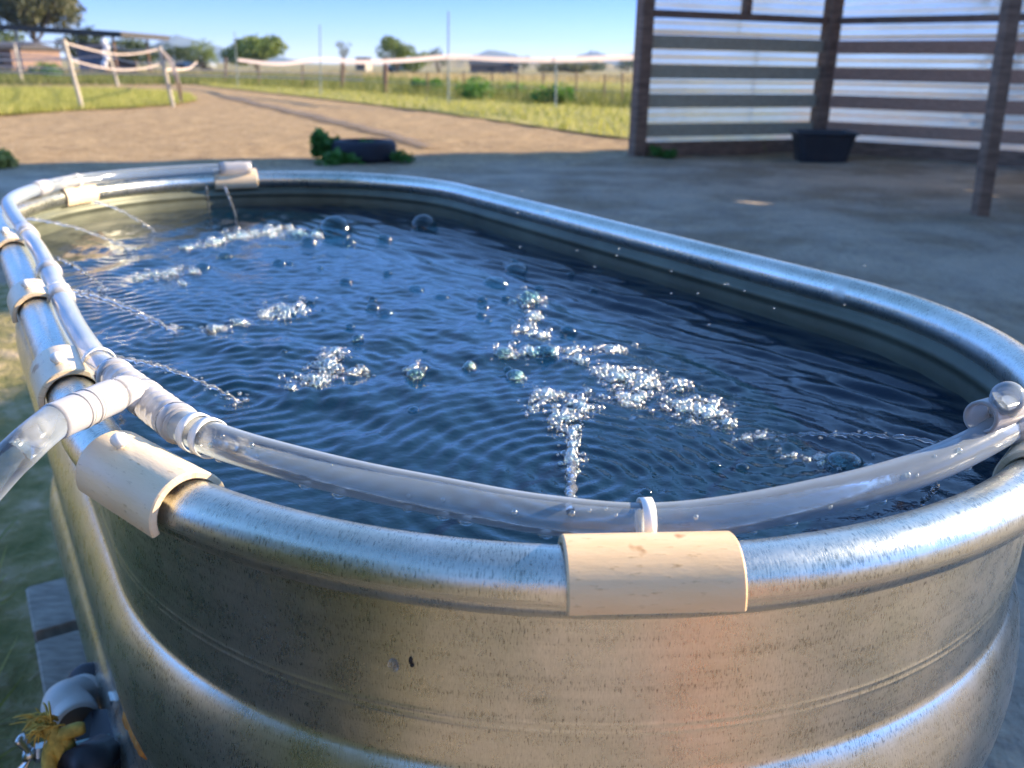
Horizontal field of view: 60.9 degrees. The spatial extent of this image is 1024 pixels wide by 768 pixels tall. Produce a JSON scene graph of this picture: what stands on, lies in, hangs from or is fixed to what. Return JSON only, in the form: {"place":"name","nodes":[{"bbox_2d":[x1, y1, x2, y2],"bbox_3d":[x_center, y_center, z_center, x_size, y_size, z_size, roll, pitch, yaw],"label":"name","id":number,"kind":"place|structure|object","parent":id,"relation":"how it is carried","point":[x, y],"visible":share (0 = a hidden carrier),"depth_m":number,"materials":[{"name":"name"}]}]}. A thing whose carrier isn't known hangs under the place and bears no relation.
{"place":"outdoors","nodes":[
{"label":"outdoors","id":0,"kind":"place"},
{"bbox_2d":[72,35,315,63],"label":"hills","id":1,"kind":"structure","parent":0,"point":[178,41],"depth_m":1976.07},
{"bbox_2d":[0,60,632,92],"bbox_3d":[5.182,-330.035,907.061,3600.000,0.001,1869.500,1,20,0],"label":"field","id":2,"kind":"structure","parent":0,"point":[313,67],"depth_m":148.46,"materials":[{"name":"green plant"}]},
{"bbox_2d":[0,43,61,70],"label":"house","id":3,"kind":"structure","parent":2,"relation":"on","point":[32,50],"depth_m":54.51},
{"bbox_2d":[0,0,86,40],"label":"tree","id":4,"kind":"object","parent":2,"relation":"on","point":[48,13],"visible":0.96,"depth_m":56.55,"materials":[{"name":"green plant"}]},
{"bbox_2d":[54,24,100,58],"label":"tree","id":5,"kind":"object","parent":2,"relation":"on","point":[73,40],"visible":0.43,"depth_m":61.21,"materials":[{"name":"green plant"}]},
{"bbox_2d":[108,38,159,66],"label":"tree","id":6,"kind":"object","parent":2,"relation":"on","point":[132,44],"visible":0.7,"depth_m":64.84,"materials":[{"name":"green plant"}]},
{"bbox_2d":[152,42,200,71],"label":"tree","id":7,"kind":"object","parent":2,"relation":"on","point":[180,54],"visible":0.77,"depth_m":74.69,"materials":[{"name":"green plant"}]},
{"bbox_2d":[174,57,216,69],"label":"parked pickup","id":8,"kind":"object","parent":2,"relation":"on","point":[186,64],"visible":0.53,"depth_m":85.76,"materials":[{"name":"paint"}]},
{"bbox_2d":[184,38,218,69],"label":"tree","id":9,"kind":"object","parent":2,"relation":"on","point":[206,54],"visible":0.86,"depth_m":83.94,"materials":[{"name":"green plant"}]},
{"bbox_2d":[220,33,288,70],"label":"tree","id":10,"kind":"object","parent":2,"relation":"on","point":[255,47],"visible":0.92,"depth_m":78.12,"materials":[{"name":"green plant"}]},
{"bbox_2d":[0,68,631,107],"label":"grass","id":11,"kind":"structure","parent":2,"relation":"on","point":[365,83],"depth_m":32.17,"materials":[{"name":"green plant"}]},
{"bbox_2d":[335,41,350,68],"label":"tree","id":12,"kind":"object","parent":2,"relation":"on","point":[341,51],"visible":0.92,"depth_m":102.50,"materials":[{"name":"green plant"}]},
{"bbox_2d":[375,34,415,73],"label":"tree","id":13,"kind":"object","parent":2,"relation":"on","point":[389,45],"visible":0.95,"depth_m":66.89,"materials":[{"name":"green plant"}]},
{"bbox_2d":[389,51,432,73],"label":"tree","id":14,"kind":"object","parent":2,"relation":"on","point":[411,66],"visible":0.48,"depth_m":72.70,"materials":[{"name":"green plant"}]},
{"bbox_2d":[519,55,530,71],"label":"tree","id":15,"kind":"object","parent":2,"relation":"on","point":[527,64],"visible":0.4,"depth_m":126.33,"materials":[{"name":"green plant"}]},
{"bbox_2d":[535,62,592,72],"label":"bush","id":16,"kind":"object","parent":2,"relation":"on","point":[572,68],"visible":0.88,"depth_m":139.96,"materials":[{"name":"green plant"}]},
{"bbox_2d":[585,61,606,71],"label":"bush","id":17,"kind":"object","parent":2,"relation":"on","point":[596,67],"visible":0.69,"depth_m":177.48,"materials":[{"name":"green plant"}]},
{"bbox_2d":[614,60,632,71],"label":"bush","id":18,"kind":"object","parent":2,"relation":"on","point":[627,63],"visible":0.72,"depth_m":159.35,"materials":[{"name":"green plant"}]},
{"bbox_2d":[0,0,636,64],"label":"sky","id":19,"kind":"structure","parent":0,"point":[532,28],"materials":[{"name":"blue"}]},
{"bbox_2d":[221,96,430,146],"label":"track","id":20,"kind":"structure","parent":0,"point":[402,138],"depth_m":14.04,"materials":[{"name":"brown soil"}]},
{"bbox_2d":[355,57,371,71],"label":"house","id":21,"kind":"structure","parent":0,"point":[361,67],"depth_m":105.97,"materials":[{"name":"white"}]},
{"bbox_2d":[358,137,374,141],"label":"weed","id":22,"kind":"object","parent":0,"point":[363,140],"visible":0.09,"depth_m":8.58,"materials":[{"name":"green plant"}]},
{"bbox_2d":[388,65,422,72],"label":"parked car","id":23,"kind":"object","parent":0,"point":[390,68],"visible":0.23,"depth_m":91.43,"materials":[{"name":"paint"}]},
{"bbox_2d":[468,60,512,72],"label":"barn","id":24,"kind":"structure","parent":0,"point":[476,66],"depth_m":117.57,"materials":[{"name":"grey metal"}]},
{"bbox_2d":[382,55,615,68],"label":"terrain","id":25,"kind":"structure","parent":0,"point":[460,63],"depth_m":429.94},
{"bbox_2d":[0,63,1023,767],"bbox_3d":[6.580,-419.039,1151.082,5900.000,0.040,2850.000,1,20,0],"label":"ground","id":26,"kind":"structure","parent":0,"point":[910,227],"depth_m":7.54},
{"bbox_2d":[0,147,19,168],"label":"weed","id":27,"kind":"object","parent":26,"relation":"on","point":[8,159],"visible":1,"depth_m":7.53,"materials":[{"name":"green plant"}]},
{"bbox_2d":[0,22,25,41],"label":"tree","id":28,"kind":"object","parent":26,"relation":"on","point":[8,36],"visible":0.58,"depth_m":56.15,"materials":[{"name":"green plant"}]},
{"bbox_2d":[0,283,64,767],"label":"lawn","id":29,"kind":"structure","parent":26,"relation":"on","point":[31,554],"depth_m":1.66,"materials":[{"name":"green plant"}]},
{"bbox_2d":[0,468,24,767],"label":"grass","id":30,"kind":"structure","parent":29,"relation":"on","point":[2,666],"depth_m":1.31,"materials":[{"name":"green plant"}]},
{"bbox_2d":[0,524,39,767],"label":"straw","id":31,"kind":"object","parent":29,"relation":"on","point":[14,721],"visible":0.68,"depth_m":1.22,"materials":[{"name":"plant"}]},
{"bbox_2d":[26,577,86,694],"bbox_3d":[-0.149,0.491,1.097,0.715,0.118,1.185,-11,23,-30],"label":"wooden pallet","id":32,"kind":"object","parent":26,"relation":"on","point":[59,649],"visible":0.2,"depth_m":1.27,"materials":[{"name":"grey wood"}]},
{"bbox_2d":[0,171,1023,767],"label":"stock tank","id":33,"kind":"object","parent":32,"relation":"on","point":[220,627],"visible":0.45,"depth_m":0.37,"materials":[{"name":"metal"}]},
{"bbox_2d":[0,227,39,246],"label":"pipe clip","id":34,"kind":"object","parent":33,"relation":"attached to","point":[7,235],"visible":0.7,"depth_m":0.84,"materials":[{"name":"beige plastic"}]},
{"bbox_2d":[7,278,68,322],"bbox_3d":[-0.360,-0.065,0.665,0.044,0.035,0.050,-11,23,-30],"label":"pipe clip","id":35,"kind":"object","parent":33,"relation":"attached to","point":[20,292],"visible":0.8,"depth_m":0.65,"materials":[{"name":"beige plastic"}]},
{"bbox_2d":[15,662,120,767],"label":"float valve","id":36,"kind":"object","parent":33,"relation":"attached to","point":[72,697],"visible":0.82,"depth_m":0.75,"materials":[{"name":"plastic"}]},
{"bbox_2d":[10,701,85,767],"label":"rope","id":37,"kind":"object","parent":36,"relation":"attached to","point":[59,742],"visible":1,"depth_m":0.69,"materials":[{"name":"yellow fabric"}]},
{"bbox_2d":[30,345,115,408],"bbox_3d":[-0.255,-0.006,0.508,0.045,0.035,0.052,-11,23,-30],"label":"pipe clip","id":38,"kind":"object","parent":33,"relation":"attached to","point":[50,366],"visible":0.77,"depth_m":0.49,"materials":[{"name":"beige plastic"}]},
{"bbox_2d":[60,173,98,205],"bbox_3d":[-0.614,-0.274,1.218,0.040,0.041,0.060,7,21,15],"label":"pipe clip","id":39,"kind":"object","parent":33,"relation":"attached to","point":[79,194],"visible":0.88,"depth_m":1.21,"materials":[{"name":"beige plastic"}]},
{"bbox_2d":[75,412,226,537],"bbox_3d":[-0.154,0.036,0.392,0.066,0.036,0.056,17,25,37],"label":"pipe clip","id":40,"kind":"object","parent":33,"relation":"attached to","point":[133,479],"visible":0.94,"depth_m":0.38,"materials":[{"name":"beige plastic"}]},
{"bbox_2d":[212,168,257,188],"bbox_3d":[-0.446,-0.332,1.401,0.066,0.029,0.036,-8,22,-22],"label":"pipe clip","id":41,"kind":"object","parent":33,"relation":"attached to","point":[236,181],"visible":0.79,"depth_m":1.39,"materials":[{"name":"beige plastic"}]},
{"bbox_2d":[409,656,413,666],"bbox_3d":[-0.040,0.112,0.350,0.002,0.005,0.002,1,20,0],"label":"debris speck","id":42,"kind":"object","parent":33,"relation":"attached to","point":[411,661],"visible":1,"depth_m":0.35},
{"bbox_2d":[0,161,1023,538],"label":"watering hose","id":43,"kind":"object","parent":33,"relation":"on","point":[994,421],"visible":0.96,"depth_m":0.40,"materials":[{"name":"clear plastic"}]},
{"bbox_2d":[557,453,588,516],"bbox_3d":[0.033,0.050,0.428,0.019,0.063,0.171,2,20,2],"label":"water jet","id":44,"kind":"object","parent":43,"relation":"attached to","point":[571,489],"visible":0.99,"depth_m":0.38,"materials":[{"name":"white"}]},
{"bbox_2d":[746,431,940,444],"bbox_3d":[0.184,0.029,0.490,0.022,0.054,0.140,-9,22,-24],"label":"water jet","id":45,"kind":"object","parent":43,"relation":"attached to","point":[884,436],"visible":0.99,"depth_m":0.47,"materials":[{"name":"white"}]},
{"bbox_2d":[40,205,1010,543],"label":"water","id":46,"kind":"structure","parent":33,"relation":"in","point":[446,311],"depth_m":0.66,"materials":[{"name":"blue liquid"}]},
{"bbox_2d":[25,217,130,249],"bbox_3d":[-0.499,-0.174,1.019,0.021,0.055,0.120,16,25,36],"label":"water jet","id":47,"kind":"object","parent":46,"relation":"on","point":[76,227],"visible":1,"depth_m":1.01,"materials":[{"name":"white"}]},
{"bbox_2d":[56,256,107,290],"bbox_3d":[-0.410,-0.105,0.840,0.021,0.056,0.096,1,20,0],"label":"water jet","id":48,"kind":"object","parent":46,"relation":"on","point":[83,272],"visible":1,"depth_m":0.84,"materials":[{"name":"white"}]},
{"bbox_2d":[93,200,154,231],"bbox_3d":[-0.509,-0.220,1.146,0.008,0.051,0.080,15,24,33],"label":"water jet","id":49,"kind":"object","parent":46,"relation":"on","point":[124,212],"visible":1,"depth_m":1.14,"materials":[{"name":"white"}]},
{"bbox_2d":[71,288,178,333],"bbox_3d":[-0.314,-0.059,0.716,0.018,0.054,0.088,18,26,38],"label":"water jet","id":50,"kind":"object","parent":46,"relation":"on","point":[146,316],"visible":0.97,"depth_m":0.72,"materials":[{"name":"white"}]},
{"bbox_2d":[135,267,199,283],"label":"foam","id":51,"kind":"object","parent":46,"relation":"on","point":[168,272],"visible":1,"depth_m":0.95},
{"bbox_2d":[110,353,246,404],"bbox_3d":[-0.215,-0.003,0.570,0.094,0.055,0.016,-17,27,-41],"label":"water jet","id":52,"kind":"object","parent":46,"relation":"on","point":[194,379],"visible":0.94,"depth_m":0.56,"materials":[{"name":"white"}]},
{"bbox_2d":[205,186,209,211],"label":"water jet","id":53,"kind":"object","parent":46,"relation":"on","point":[206,193],"visible":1,"depth_m":1.29,"materials":[{"name":"white"}]},
{"bbox_2d":[223,185,235,217],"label":"water jet","id":54,"kind":"object","parent":46,"relation":"on","point":[230,201],"visible":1,"depth_m":1.29,"materials":[{"name":"white"}]},
{"bbox_2d":[194,295,305,331],"bbox_3d":[-0.222,-0.066,0.809,0.071,0.012,0.142,8,21,19],"label":"foam","id":55,"kind":"object","parent":46,"relation":"on","point":[268,314],"visible":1,"depth_m":0.82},
{"bbox_2d":[182,224,318,248],"bbox_3d":[-0.362,-0.197,1.161,0.210,0.015,0.146,-15,25,-37],"label":"foam","id":56,"kind":"object","parent":46,"relation":"on","point":[248,236],"visible":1,"depth_m":1.18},
{"bbox_2d":[278,337,369,389],"bbox_3d":[-0.138,-0.018,0.682,0.070,0.010,0.143,1,20,0],"label":"foam","id":57,"kind":"object","parent":46,"relation":"on","point":[315,379],"visible":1,"depth_m":0.66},
{"bbox_2d":[404,340,636,380],"bbox_3d":[0.011,-0.021,0.696,0.201,0.011,0.085,-11,23,-30],"label":"foam","id":58,"kind":"object","parent":46,"relation":"on","point":[530,354],"visible":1,"depth_m":0.70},
{"bbox_2d":[509,285,545,339],"bbox_3d":[0.018,-0.070,0.828,0.040,0.012,0.192,0,20,-2],"label":"foam","id":59,"kind":"object","parent":46,"relation":"on","point":[529,317],"visible":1,"depth_m":0.78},
{"bbox_2d":[518,381,602,476],"bbox_3d":[0.037,0.025,0.569,0.066,0.009,0.172,1,20,0],"label":"foam","id":60,"kind":"object","parent":46,"relation":"on","point":[570,433],"visible":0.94,"depth_m":0.58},
{"bbox_2d":[591,365,737,428],"bbox_3d":[0.106,0.006,0.627,0.084,0.009,0.150,-13,24,-34],"label":"foam","id":61,"kind":"object","parent":46,"relation":"on","point":[643,379],"visible":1,"depth_m":0.61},
{"bbox_2d":[732,431,873,468],"bbox_3d":[0.177,0.043,0.529,0.097,0.006,0.042,12,23,28],"label":"foam","id":62,"kind":"object","parent":46,"relation":"on","point":[815,454],"visible":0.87,"depth_m":0.52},
{"bbox_2d":[917,484,939,507],"bbox_3d":[0.200,0.056,0.417,0.008,0.036,0.041,6,21,14],"label":"water jet","id":63,"kind":"object","parent":46,"relation":"on","point":[930,494],"visible":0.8,"depth_m":0.41,"materials":[{"name":"white"}]},
{"bbox_2d":[558,497,747,615],"bbox_3d":[0.050,0.063,0.328,0.066,0.024,0.056,1,20,0],"label":"pipe clip","id":64,"kind":"object","parent":33,"relation":"attached to","point":[646,568],"visible":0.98,"depth_m":0.31,"materials":[{"name":"beige plastic"}]},
{"bbox_2d":[992,441,1023,475],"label":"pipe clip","id":65,"kind":"object","parent":33,"relation":"attached to","point":[1014,452],"visible":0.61,"depth_m":0.41,"materials":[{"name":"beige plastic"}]},
{"bbox_2d":[0,85,196,114],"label":"grass patch","id":66,"kind":"object","parent":26,"relation":"on","point":[102,108],"visible":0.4,"depth_m":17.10,"materials":[{"name":"green plant"}]},
{"bbox_2d":[0,39,362,108],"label":"tape fence","id":67,"kind":"object","parent":26,"relation":"on","point":[69,60],"visible":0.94,"depth_m":31.78,"materials":[{"name":"white plastic"}]},
{"bbox_2d":[100,38,109,66],"bbox_3d":[-14.832,-12.062,31.737,0.242,1.041,0.337,19,27,41],"label":"plastic bag","id":68,"kind":"object","parent":67,"relation":"hanging from","point":[106,49],"visible":0.91,"depth_m":31.70,"materials":[{"name":"white plastic"}]},
{"bbox_2d":[160,49,181,102],"bbox_3d":[-7.103,-6.522,18.492,0.357,1.087,0.954,1,20,0],"label":"tape bundle","id":69,"kind":"object","parent":67,"relation":"hanging from","point":[174,71],"visible":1,"depth_m":18.07,"materials":[{"name":"white plastic"}]},
{"bbox_2d":[308,126,340,158],"bbox_3d":[-1.852,-2.379,8.614,0.374,0.332,0.371,15,24,34],"label":"weed","id":70,"kind":"object","parent":26,"relation":"on","point":[320,141],"visible":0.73,"depth_m":8.53,"materials":[{"name":"green plant"}]},
{"bbox_2d":[311,147,365,165],"bbox_3d":[-1.625,-2.148,8.216,0.430,0.181,0.406,8,21,20],"label":"weed","id":71,"kind":"object","parent":26,"relation":"on","point":[337,156],"visible":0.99,"depth_m":8.19,"materials":[{"name":"green plant"}]},
{"bbox_2d":[332,138,396,163],"bbox_3d":[-1.460,-2.310,8.601,0.632,0.198,0.632,1,20,0],"label":"tyre","id":72,"kind":"object","parent":26,"relation":"on","point":[378,150],"visible":0.73,"depth_m":8.36,"materials":[{"name":"black rubber"}]},
{"bbox_2d":[389,149,414,162],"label":"weed","id":73,"kind":"object","parent":26,"relation":"on","point":[397,156],"visible":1,"depth_m":8.41,"materials":[{"name":"green plant"}]},
{"bbox_2d":[430,47,446,75],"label":"tree","id":74,"kind":"object","parent":26,"relation":"on","point":[435,53],"visible":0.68,"depth_m":70.27,"materials":[{"name":"green plant"}]},
{"bbox_2d":[195,78,765,149],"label":"grass verge","id":75,"kind":"object","parent":26,"relation":"on","point":[530,122],"depth_m":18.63,"materials":[{"name":"green plant"}]},
{"bbox_2d":[224,57,624,102],"bbox_3d":[-4.356,-10.342,29.224,1.049,1.174,22.236,-16,26,-39],"label":"wire fence","id":76,"kind":"object","parent":75,"relation":"on","point":[384,70],"visible":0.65,"depth_m":26.59,"materials":[{"name":"grey metal"}]},
{"bbox_2d":[410,77,442,91],"bbox_3d":[-2.740,-9.749,28.434,1.159,0.564,0.996,1,20,0],"label":"weed","id":77,"kind":"object","parent":75,"relation":"on","point":[431,82],"visible":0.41,"depth_m":28.16,"materials":[{"name":"green plant"}]},
{"bbox_2d":[234,11,633,104],"bbox_3d":[-3.697,-8.725,23.471,1.497,2.091,21.655,-15,25,-37],"label":"electric fence","id":78,"kind":"object","parent":75,"relation":"on","point":[531,59],"visible":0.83,"depth_m":19.75,"materials":[{"name":"beige"}]},
{"bbox_2d":[454,75,495,99],"bbox_3d":[-1.066,-8.174,24.015,1.167,0.684,1.128,-18,27,-41],"label":"weed","id":79,"kind":"object","parent":75,"relation":"on","point":[474,87],"visible":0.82,"depth_m":23.84,"materials":[{"name":"green plant"}]},
{"bbox_2d":[498,82,524,96],"bbox_3d":[0.053,-9.024,26.696,1.066,0.477,1.004,1,20,0],"label":"weed","id":80,"kind":"object","parent":75,"relation":"on","point":[513,87],"visible":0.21,"depth_m":26.61,"materials":[{"name":"green plant"}]},
{"bbox_2d":[529,82,577,103],"bbox_3d":[1.079,-7.319,21.913,1.297,0.583,0.856,7,21,17],"label":"weed","id":81,"kind":"object","parent":75,"relation":"on","point":[534,96],"visible":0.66,"depth_m":21.84,"materials":[{"name":"green plant"}]},
{"bbox_2d":[648,144,677,158],"bbox_3d":[1.599,-2.476,9.291,0.321,0.155,0.258,8,21,20],"label":"weed","id":82,"kind":"object","parent":26,"relation":"on","point":[665,154],"visible":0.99,"depth_m":9.26,"materials":[{"name":"green plant"}]},
{"bbox_2d":[789,129,859,162],"bbox_3d":[3.284,-2.524,9.228,0.640,0.310,0.550,3,20,6],"label":"feed tub","id":83,"kind":"object","parent":26,"relation":"on","point":[823,145],"visible":1,"depth_m":9.03,"materials":[{"name":"black plastic"}]},
{"bbox_2d":[628,0,1023,216],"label":"animal shelter","id":84,"kind":"object","parent":26,"relation":"on","point":[934,79],"visible":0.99,"depth_m":9.52,"materials":[{"name":"plastic"}]},
{"bbox_2d":[512,63,518,72],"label":"shed","id":85,"kind":"structure","parent":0,"point":[515,66],"depth_m":116.49,"materials":[{"name":"grey metal"}]},
{"bbox_2d":[473,50,633,65],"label":"hills","id":86,"kind":"structure","parent":0,"point":[494,53],"depth_m":2015.11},
{"bbox_2d":[600,66,632,70],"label":"terrain","id":87,"kind":"structure","parent":0,"point":[611,68],"depth_m":368.79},
{"label":"rough pasture","id":88,"kind":"structure","parent":0,"visible":0},
{"bbox_2d":[22,61,62,78],"bbox_3d":[-20.352,-13.636,37.879,1.763,0.871,1.601,1,20,0],"label":"bush","id":89,"kind":"object","parent":88,"relation":"on","point":[47,64],"visible":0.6,"depth_m":37.70,"materials":[{"name":"green plant"}]},
{"bbox_2d":[0,24,169,75],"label":"carport","id":90,"kind":"object","parent":88,"relation":"on","point":[96,61],"visible":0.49,"depth_m":45.27,"materials":[{"name":"blue"}]}
]}

